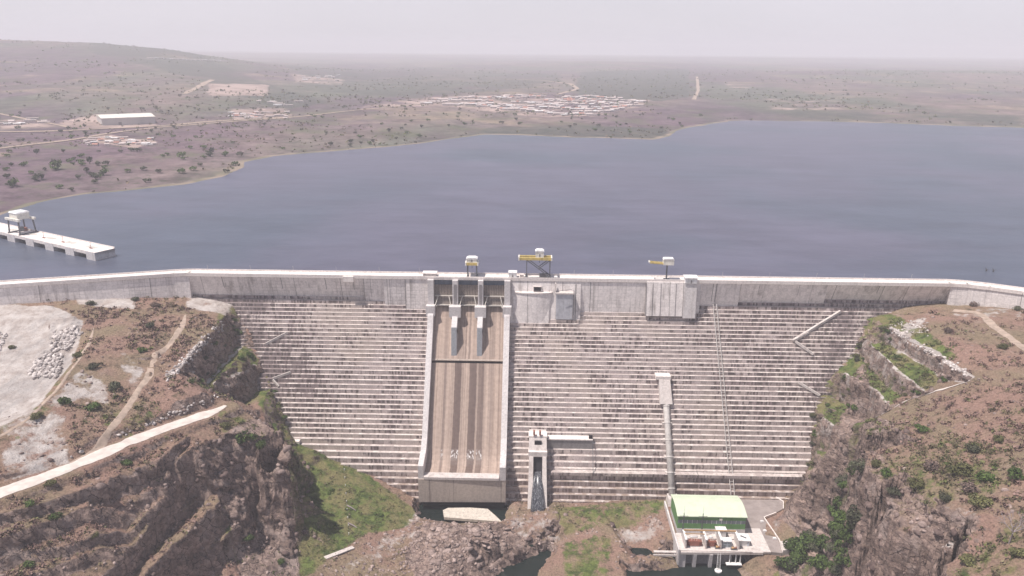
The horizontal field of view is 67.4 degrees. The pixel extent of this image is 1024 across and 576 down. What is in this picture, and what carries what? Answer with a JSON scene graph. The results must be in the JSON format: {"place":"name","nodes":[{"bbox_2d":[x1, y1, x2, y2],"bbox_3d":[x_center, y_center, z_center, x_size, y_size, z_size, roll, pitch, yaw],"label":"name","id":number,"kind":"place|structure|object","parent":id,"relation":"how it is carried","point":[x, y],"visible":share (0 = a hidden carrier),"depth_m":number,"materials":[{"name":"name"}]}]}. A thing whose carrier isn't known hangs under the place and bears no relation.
{"place":"outdoors","nodes":[
{"label":"outdoors","id":0,"kind":"place"},
{"bbox_2d":[0,113,69,126],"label":"dirt track","id":1,"kind":"structure","parent":0,"point":[36,120],"depth_m":1426.85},
{"bbox_2d":[0,405,225,497],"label":"gravel road","id":2,"kind":"structure","parent":0,"point":[99,454],"depth_m":343.68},
{"bbox_2d":[70,315,185,462],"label":"dirt track","id":3,"kind":"structure","parent":0,"point":[102,441],"depth_m":383.52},
{"bbox_2d":[0,117,282,131],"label":"road","id":4,"kind":"structure","parent":0,"point":[136,126],"depth_m":1328.29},
{"bbox_2d":[182,80,213,93],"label":"dirt track","id":5,"kind":"structure","parent":0,"point":[198,86],"depth_m":2197.83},
{"bbox_2d":[0,102,452,148],"bbox_3d":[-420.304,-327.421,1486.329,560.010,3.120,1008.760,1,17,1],"label":"road","id":6,"kind":"structure","parent":0,"point":[179,125],"depth_m":1319.04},
{"bbox_2d":[422,271,437,275],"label":"gate house","id":7,"kind":"structure","parent":0,"point":[429,273],"depth_m":491.04,"materials":[{"name":"concrete"}]},
{"bbox_2d":[417,504,508,522],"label":"plunge pool water","id":8,"kind":"structure","parent":0,"point":[433,512],"depth_m":455.26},
{"bbox_2d":[0,296,1023,575],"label":"ground","id":9,"kind":"structure","parent":0,"point":[270,496],"depth_m":388.92,"materials":[{"name":"soil"}]},
{"bbox_2d":[22,560,35,567],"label":"shrub","id":10,"kind":"object","parent":9,"relation":"on","point":[30,563],"visible":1,"depth_m":293.77,"materials":[{"name":"green plant"}]},
{"bbox_2d":[25,499,34,506],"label":"shrub","id":11,"kind":"object","parent":9,"relation":"on","point":[29,503],"visible":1,"depth_m":304.38,"materials":[{"name":"green plant"}]},
{"bbox_2d":[30,411,43,420],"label":"shrub","id":12,"kind":"object","parent":9,"relation":"on","point":[34,416],"visible":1,"depth_m":350.88,"materials":[{"name":"green plant"}]},
{"bbox_2d":[0,325,83,379],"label":"quarried blocks","id":13,"kind":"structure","parent":9,"relation":"on","point":[38,364],"depth_m":413.52,"materials":[{"name":"stone"}]},
{"bbox_2d":[0,328,93,436],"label":"footpath","id":14,"kind":"structure","parent":9,"relation":"on","point":[48,397],"depth_m":371.92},
{"bbox_2d":[43,479,56,485],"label":"shrub","id":15,"kind":"object","parent":9,"relation":"on","point":[51,482],"visible":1,"depth_m":316.67,"materials":[{"name":"green plant"}]},
{"bbox_2d":[47,512,62,519],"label":"shrub","id":16,"kind":"object","parent":9,"relation":"on","point":[54,515],"visible":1,"depth_m":307.19,"materials":[{"name":"green plant"}]},
{"bbox_2d":[57,396,71,404],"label":"shrub","id":17,"kind":"object","parent":9,"relation":"on","point":[64,400],"visible":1,"depth_m":365.05,"materials":[{"name":"green plant"}]},
{"bbox_2d":[85,362,99,369],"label":"shrub","id":18,"kind":"object","parent":9,"relation":"on","point":[92,366],"visible":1,"depth_m":396.65,"materials":[{"name":"green plant"}]},
{"bbox_2d":[85,402,100,411],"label":"shrub","id":19,"kind":"object","parent":9,"relation":"on","point":[93,405],"visible":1,"depth_m":366.21,"materials":[{"name":"green plant"}]},
{"bbox_2d":[108,381,120,390],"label":"shrub","id":20,"kind":"object","parent":9,"relation":"on","point":[114,385],"visible":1,"depth_m":384.35,"materials":[{"name":"green plant"}]},
{"bbox_2d":[121,459,132,466],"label":"shrub","id":21,"kind":"object","parent":9,"relation":"on","point":[125,462],"visible":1,"depth_m":342.63,"materials":[{"name":"green plant"}]},
{"bbox_2d":[234,430,257,443],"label":"shrub","id":22,"kind":"object","parent":9,"relation":"on","point":[240,440],"visible":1,"depth_m":386.11,"materials":[{"name":"green plant"}]},
{"bbox_2d":[242,534,253,541],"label":"shrub","id":23,"kind":"object","parent":9,"relation":"on","point":[249,538],"visible":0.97,"depth_m":376.70,"materials":[{"name":"green plant"}]},
{"bbox_2d":[255,439,265,448],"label":"shrub","id":24,"kind":"object","parent":9,"relation":"on","point":[261,443],"visible":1,"depth_m":387.15,"materials":[{"name":"green plant"}]},
{"bbox_2d":[324,546,354,559],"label":"concrete strip","id":25,"kind":"object","parent":9,"relation":"on","point":[344,550],"visible":1,"depth_m":396.47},
{"bbox_2d":[424,521,509,564],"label":"rocks","id":26,"kind":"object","parent":9,"relation":"on","point":[473,531],"depth_m":410.04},
{"bbox_2d":[443,508,500,521],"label":"concrete slab","id":27,"kind":"structure","parent":9,"relation":"on","point":[473,514],"depth_m":444.19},
{"bbox_2d":[46,352,971,575],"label":"cliff rubble","id":28,"kind":"object","parent":9,"relation":"on","point":[101,487],"visible":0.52,"depth_m":381.03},
{"bbox_2d":[0,269,1023,504],"bbox_3d":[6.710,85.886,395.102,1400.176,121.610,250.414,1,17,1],"label":"concrete dam","id":29,"kind":"structure","parent":9,"relation":"on","point":[751,365],"depth_m":482.73,"materials":[{"name":"grey concrete"}]},
{"bbox_2d":[418,277,511,506],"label":"spillway","id":30,"kind":"object","parent":29,"relation":"attached to","point":[462,461],"visible":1,"depth_m":476.22,"materials":[{"name":"concrete"}]},
{"bbox_2d":[465,256,478,276],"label":"gantry crane","id":31,"kind":"object","parent":29,"relation":"on","point":[472,261],"visible":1,"depth_m":487.37,"materials":[{"name":"grey metal"}]},
{"bbox_2d":[508,270,516,276],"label":"control hut","id":32,"kind":"object","parent":29,"relation":"on","point":[512,273],"visible":1,"depth_m":489.60,"materials":[{"name":"white paint"}]},
{"bbox_2d":[518,248,551,277],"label":"gantry crane","id":33,"kind":"object","parent":29,"relation":"on","point":[539,255],"visible":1,"depth_m":486.46,"materials":[{"name":"yellow metal"}]},
{"bbox_2d":[528,429,546,508],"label":"bottom outlet","id":34,"kind":"object","parent":29,"relation":"attached to","point":[537,452],"visible":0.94,"depth_m":458.40,"materials":[{"name":"concrete"}]},
{"bbox_2d":[531,471,543,511],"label":"falling water","id":35,"kind":"structure","parent":34,"relation":"attached to","point":[537,500],"depth_m":450.93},
{"bbox_2d":[547,435,592,448],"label":"outlet chamber","id":36,"kind":"object","parent":29,"relation":"attached to","point":[569,442],"visible":0.98,"depth_m":466.65,"materials":[{"name":"grey concrete"}]},
{"bbox_2d":[648,257,673,278],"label":"jib crane","id":37,"kind":"object","parent":29,"relation":"on","point":[667,261],"visible":1,"depth_m":484.22,"materials":[{"name":"grey metal"}]},
{"bbox_2d":[655,373,674,506],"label":"penstock","id":38,"kind":"object","parent":29,"relation":"attached to","point":[664,388],"visible":0.94,"depth_m":468.27,"materials":[{"name":"concrete"}]},
{"bbox_2d":[683,275,698,282],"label":"control hut","id":39,"kind":"object","parent":29,"relation":"on","point":[691,278],"visible":1,"depth_m":482.09,"materials":[{"name":"white paint"}]},
{"bbox_2d":[0,296,1023,575],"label":"dry scrub","id":40,"kind":"object","parent":9,"relation":"on","point":[918,444],"visible":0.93,"depth_m":366.02,"materials":[{"name":"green plant"}]},
{"bbox_2d":[0,301,1023,575],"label":"loose rock","id":41,"kind":"object","parent":9,"relation":"on","point":[416,541],"visible":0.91,"depth_m":399.66,"materials":[{"name":"stone"}]},
{"bbox_2d":[70,320,966,457],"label":"pale boulders","id":42,"kind":"object","parent":9,"relation":"on","point":[926,350],"visible":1,"depth_m":420.42,"materials":[{"name":"stone"}]},
{"bbox_2d":[653,501,770,567],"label":"tailrace deck","id":43,"kind":"structure","parent":9,"relation":"on","point":[693,556],"depth_m":412.56,"materials":[{"name":"concrete"}]},
{"bbox_2d":[682,530,687,547],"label":"fire wall","id":44,"kind":"structure","parent":43,"relation":"on","point":[684,538],"depth_m":412.29,"materials":[{"name":"concrete"}]},
{"bbox_2d":[684,529,735,534],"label":"busbar beam","id":45,"kind":"structure","parent":44,"relation":"on","point":[708,530],"depth_m":415.80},
{"bbox_2d":[687,536,701,546],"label":"transformer","id":46,"kind":"object","parent":43,"relation":"on","point":[691,542],"visible":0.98,"depth_m":412.29,"materials":[{"name":"red paint"}]},
{"bbox_2d":[702,531,707,548],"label":"fire wall","id":47,"kind":"structure","parent":43,"relation":"on","point":[704,539],"depth_m":412.44,"materials":[{"name":"concrete"}]},
{"bbox_2d":[670,494,747,537],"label":"powerhouse","id":48,"kind":"structure","parent":43,"relation":"on","point":[724,512],"depth_m":423.22,"materials":[{"name":"white paint"}]},
{"bbox_2d":[707,536,716,546],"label":"transformer","id":49,"kind":"object","parent":43,"relation":"on","point":[711,542],"visible":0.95,"depth_m":412.04,"materials":[{"name":"red paint"}]},
{"bbox_2d":[717,532,722,548],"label":"fire wall","id":50,"kind":"structure","parent":43,"relation":"on","point":[719,539],"depth_m":412.32,"materials":[{"name":"concrete"}]},
{"bbox_2d":[722,537,731,547],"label":"switch cabinet","id":51,"kind":"object","parent":43,"relation":"on","point":[726,541],"visible":0.99,"depth_m":411.55,"materials":[{"name":"metal"}]},
{"bbox_2d":[734,531,740,549],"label":"fire wall","id":52,"kind":"structure","parent":43,"relation":"on","point":[737,540],"depth_m":411.67,"materials":[{"name":"concrete"}]},
{"bbox_2d":[738,533,750,545],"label":"control kiosk","id":53,"kind":"object","parent":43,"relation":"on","point":[745,539],"visible":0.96,"depth_m":413.04,"materials":[{"name":"white paint"}]},
{"bbox_2d":[764,512,782,552],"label":"yard wall","id":54,"kind":"structure","parent":9,"relation":"on","point":[765,517],"depth_m":431.15,"materials":[{"name":"concrete"}]},
{"bbox_2d":[780,541,790,555],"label":"retaining block","id":55,"kind":"structure","parent":9,"relation":"on","point":[786,551],"depth_m":408.65,"materials":[{"name":"concrete"}]},
{"bbox_2d":[773,556,798,570],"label":"shrub","id":56,"kind":"object","parent":9,"relation":"on","point":[780,562],"visible":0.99,"depth_m":398.76,"materials":[{"name":"green plant"}]},
{"bbox_2d":[785,558,797,572],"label":"shrub","id":57,"kind":"object","parent":9,"relation":"on","point":[791,562],"visible":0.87,"depth_m":397.77,"materials":[{"name":"green plant"}]},
{"bbox_2d":[783,536,803,550],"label":"shrub","id":58,"kind":"object","parent":9,"relation":"on","point":[789,542],"visible":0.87,"depth_m":408.04,"materials":[{"name":"green plant"}]},
{"bbox_2d":[789,548,808,559],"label":"shrub","id":59,"kind":"object","parent":9,"relation":"on","point":[792,553],"visible":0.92,"depth_m":404.06,"materials":[{"name":"green plant"}]},
{"bbox_2d":[792,537,806,553],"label":"shrub","id":60,"kind":"object","parent":9,"relation":"on","point":[802,547],"visible":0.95,"depth_m":406.23,"materials":[{"name":"green plant"}]},
{"bbox_2d":[793,552,807,563],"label":"shrub","id":61,"kind":"object","parent":9,"relation":"on","point":[796,555],"visible":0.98,"depth_m":402.41,"materials":[{"name":"green plant"}]},
{"bbox_2d":[799,531,815,549],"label":"shrub","id":62,"kind":"object","parent":9,"relation":"on","point":[810,539],"visible":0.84,"depth_m":409.65,"materials":[{"name":"green plant"}]},
{"bbox_2d":[802,529,817,539],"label":"shrub","id":63,"kind":"object","parent":9,"relation":"on","point":[811,532],"visible":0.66,"depth_m":413.34,"materials":[{"name":"green plant"}]},
{"bbox_2d":[808,540,824,553],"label":"shrub","id":64,"kind":"object","parent":9,"relation":"on","point":[817,549],"visible":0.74,"depth_m":377.20,"materials":[{"name":"green plant"}]},
{"bbox_2d":[806,555,828,570],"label":"shrub","id":65,"kind":"object","parent":9,"relation":"on","point":[813,561],"visible":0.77,"depth_m":369.15,"materials":[{"name":"green plant"}]},
{"bbox_2d":[815,534,830,551],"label":"shrub","id":66,"kind":"object","parent":9,"relation":"on","point":[821,538],"visible":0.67,"depth_m":374.82,"materials":[{"name":"green plant"}]},
{"bbox_2d":[825,541,834,553],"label":"shrub","id":67,"kind":"object","parent":9,"relation":"on","point":[829,546],"visible":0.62,"depth_m":365.26,"materials":[{"name":"green plant"}]},
{"bbox_2d":[825,560,839,575],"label":"shrub","id":68,"kind":"object","parent":9,"relation":"on","point":[828,564],"visible":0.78,"depth_m":358.51,"materials":[{"name":"green plant"}]},
{"bbox_2d":[829,562,841,575],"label":"shrub","id":69,"kind":"object","parent":9,"relation":"on","point":[837,570],"visible":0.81,"depth_m":354.29,"materials":[{"name":"green plant"}]},
{"bbox_2d":[827,520,844,530],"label":"shrub","id":70,"kind":"object","parent":9,"relation":"on","point":[833,525],"visible":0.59,"depth_m":363.75,"materials":[{"name":"green plant"}]},
{"bbox_2d":[832,496,842,507],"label":"shrub","id":71,"kind":"object","parent":9,"relation":"on","point":[836,500],"visible":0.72,"depth_m":406.97,"materials":[{"name":"green plant"}]},
{"bbox_2d":[833,539,844,555],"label":"shrub","id":72,"kind":"object","parent":9,"relation":"on","point":[839,542],"visible":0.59,"depth_m":359.39,"materials":[{"name":"green plant"}]},
{"bbox_2d":[834,509,845,525],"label":"shrub","id":73,"kind":"object","parent":9,"relation":"on","point":[839,512],"visible":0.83,"depth_m":364.01,"materials":[{"name":"green plant"}]},
{"bbox_2d":[834,474,847,483],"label":"shrub","id":74,"kind":"object","parent":9,"relation":"on","point":[839,478],"visible":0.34,"depth_m":402.57,"materials":[{"name":"green plant"}]},
{"bbox_2d":[837,481,846,488],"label":"shrub","id":75,"kind":"object","parent":9,"relation":"on","point":[842,485],"visible":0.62,"depth_m":394.04,"materials":[{"name":"green plant"}]},
{"bbox_2d":[833,545,851,566],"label":"shrub","id":76,"kind":"object","parent":9,"relation":"on","point":[840,557],"visible":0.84,"depth_m":350.74,"materials":[{"name":"green plant"}]},
{"bbox_2d":[837,526,853,544],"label":"shrub","id":77,"kind":"object","parent":9,"relation":"on","point":[844,535],"visible":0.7,"depth_m":350.92,"materials":[{"name":"green plant"}]},
{"bbox_2d":[846,462,855,474],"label":"shrub","id":78,"kind":"object","parent":9,"relation":"on","point":[851,471],"visible":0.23,"depth_m":386.21,"materials":[{"name":"green plant"}]},
{"bbox_2d":[846,504,862,528],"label":"shrub","id":79,"kind":"object","parent":9,"relation":"on","point":[852,516],"visible":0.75,"depth_m":346.94,"materials":[{"name":"green plant"}]},
{"bbox_2d":[848,458,865,475],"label":"shrub","id":80,"kind":"object","parent":9,"relation":"on","point":[859,468],"visible":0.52,"depth_m":353.36,"materials":[{"name":"green plant"}]},
{"bbox_2d":[870,458,881,466],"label":"shrub","id":81,"kind":"object","parent":9,"relation":"on","point":[877,462],"visible":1,"depth_m":342.02,"materials":[{"name":"green plant"}]},
{"bbox_2d":[880,467,893,476],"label":"shrub","id":82,"kind":"object","parent":9,"relation":"on","point":[884,471],"visible":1,"depth_m":331.86,"materials":[{"name":"green plant"}]},
{"bbox_2d":[885,487,901,495],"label":"shrub","id":83,"kind":"object","parent":9,"relation":"on","point":[891,490],"visible":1,"depth_m":319.87,"materials":[{"name":"green plant"}]},
{"bbox_2d":[906,476,925,489],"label":"shrub","id":84,"kind":"object","parent":9,"relation":"on","point":[914,482],"visible":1,"depth_m":315.16,"materials":[{"name":"green plant"}]},
{"bbox_2d":[914,424,930,433],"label":"shrub","id":85,"kind":"object","parent":9,"relation":"on","point":[919,427],"visible":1,"depth_m":355.43,"materials":[{"name":"green plant"}]},
{"bbox_2d":[881,380,969,414],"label":"footpath","id":86,"kind":"structure","parent":9,"relation":"on","point":[932,392],"depth_m":391.72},
{"bbox_2d":[923,460,940,472],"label":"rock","id":87,"kind":"object","parent":9,"relation":"on","point":[934,465],"visible":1,"depth_m":321.15,"materials":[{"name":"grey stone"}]},
{"bbox_2d":[938,491,951,502],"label":"shrub","id":88,"kind":"object","parent":9,"relation":"on","point":[947,498],"visible":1,"depth_m":300.09,"materials":[{"name":"green plant"}]},
{"bbox_2d":[945,462,973,476],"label":"shrub","id":89,"kind":"object","parent":9,"relation":"on","point":[959,468],"visible":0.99,"depth_m":309.86,"materials":[{"name":"green plant"}]},
{"bbox_2d":[958,553,977,566],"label":"shrub","id":90,"kind":"object","parent":9,"relation":"on","point":[964,558],"visible":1,"depth_m":271.78,"materials":[{"name":"green plant"}]},
{"bbox_2d":[960,481,982,492],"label":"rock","id":91,"kind":"object","parent":9,"relation":"on","point":[968,486],"visible":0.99,"depth_m":298.01,"materials":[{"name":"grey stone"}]},
{"bbox_2d":[965,443,980,453],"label":"shrub","id":92,"kind":"object","parent":9,"relation":"on","point":[974,448],"visible":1,"depth_m":321.98,"materials":[{"name":"green plant"}]},
{"bbox_2d":[968,493,993,507],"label":"shrub","id":93,"kind":"object","parent":9,"relation":"on","point":[980,501],"visible":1,"depth_m":287.53,"materials":[{"name":"green plant"}]},
{"bbox_2d":[975,470,996,482],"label":"shrub","id":94,"kind":"object","parent":9,"relation":"on","point":[983,476],"visible":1,"depth_m":299.34,"materials":[{"name":"green plant"}]},
{"bbox_2d":[992,435,1003,442],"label":"shrub","id":95,"kind":"object","parent":9,"relation":"on","point":[1000,439],"visible":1,"depth_m":322.90,"materials":[{"name":"green plant"}]},
{"bbox_2d":[996,343,1008,348],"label":"shrub","id":96,"kind":"object","parent":9,"relation":"on","point":[1003,346],"visible":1,"depth_m":402.92,"materials":[{"name":"green plant"}]},
{"bbox_2d":[996,509,1023,543],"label":"dead tree","id":97,"kind":"object","parent":9,"relation":"on","point":[1020,523],"visible":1,"depth_m":267.68,"materials":[{"name":"grey wood"}]},
{"bbox_2d":[1007,467,1023,479],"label":"shrub","id":98,"kind":"object","parent":9,"relation":"on","point":[1012,471],"visible":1,"depth_m":294.31,"materials":[{"name":"green plant"}]},
{"bbox_2d":[1009,547,1023,556],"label":"shrub","id":99,"kind":"object","parent":9,"relation":"on","point":[1017,552],"visible":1,"depth_m":261.62,"materials":[{"name":"green plant"}]},
{"bbox_2d":[0,120,1023,286],"bbox_3d":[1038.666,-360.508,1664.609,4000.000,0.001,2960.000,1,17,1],"label":"reservoir water","id":100,"kind":"structure","parent":0,"point":[812,199],"depth_m":723.11,"materials":[{"name":"liquid"}]},
{"bbox_2d":[0,223,115,260],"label":"intake quay","id":101,"kind":"structure","parent":100,"relation":"in","point":[69,245],"depth_m":567.64,"materials":[{"name":"concrete"}]},
{"bbox_2d":[4,209,37,235],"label":"gantry crane","id":102,"kind":"object","parent":101,"relation":"on","point":[17,216],"visible":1,"depth_m":589.44,"materials":[{"name":"grey metal"}]},
{"bbox_2d":[0,40,1023,214],"bbox_3d":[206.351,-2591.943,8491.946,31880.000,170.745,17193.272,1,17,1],"label":"hills","id":103,"kind":"structure","parent":0,"point":[955,106],"depth_m":2062.47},
{"bbox_2d":[4,177,18,186],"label":"savanna tree","id":104,"kind":"object","parent":103,"relation":"on","point":[14,181],"visible":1,"depth_m":796.30,"materials":[{"name":"green plant"}]},
{"bbox_2d":[49,159,61,169],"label":"savanna tree","id":105,"kind":"object","parent":103,"relation":"on","point":[57,164],"visible":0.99,"depth_m":892.66,"materials":[{"name":"green plant"}]},
{"bbox_2d":[96,113,155,124],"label":"warehouse","id":106,"kind":"structure","parent":103,"relation":"on","point":[125,119],"depth_m":1365.71,"materials":[{"name":"metal"}]},
{"bbox_2d":[0,39,1023,191],"bbox_3d":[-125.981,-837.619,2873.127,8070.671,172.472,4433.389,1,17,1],"label":"distant scrub","id":107,"kind":"object","parent":103,"relation":"on","point":[355,96],"visible":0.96,"depth_m":1971.03,"materials":[{"name":"green plant"}]},
{"bbox_2d":[0,0,1023,57],"label":"sky","id":108,"kind":"structure","parent":0,"point":[829,28],"materials":[{"name":"white"}]},
{"bbox_2d":[513,79,578,93],"bbox_3d":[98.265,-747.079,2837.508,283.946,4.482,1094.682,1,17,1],"label":"dirt track","id":109,"kind":"structure","parent":0,"point":[575,87],"depth_m":2844.21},
{"bbox_2d":[496,544,744,575],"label":"river water","id":110,"kind":"structure","parent":0,"point":[531,566],"depth_m":409.26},
{"bbox_2d":[692,77,699,99],"bbox_3d":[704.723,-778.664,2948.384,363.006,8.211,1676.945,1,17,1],"label":"dirt track","id":111,"kind":"structure","parent":0,"point":[698,89],"depth_m":2784.50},
{"bbox_2d":[741,499,781,555],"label":"yard paving","id":112,"kind":"structure","parent":0,"point":[757,511],"depth_m":442.46,"materials":[{"name":"grey concrete"}]},
{"bbox_2d":[952,309,1023,350],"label":"dirt track","id":113,"kind":"structure","parent":0,"point":[989,322],"depth_m":439.67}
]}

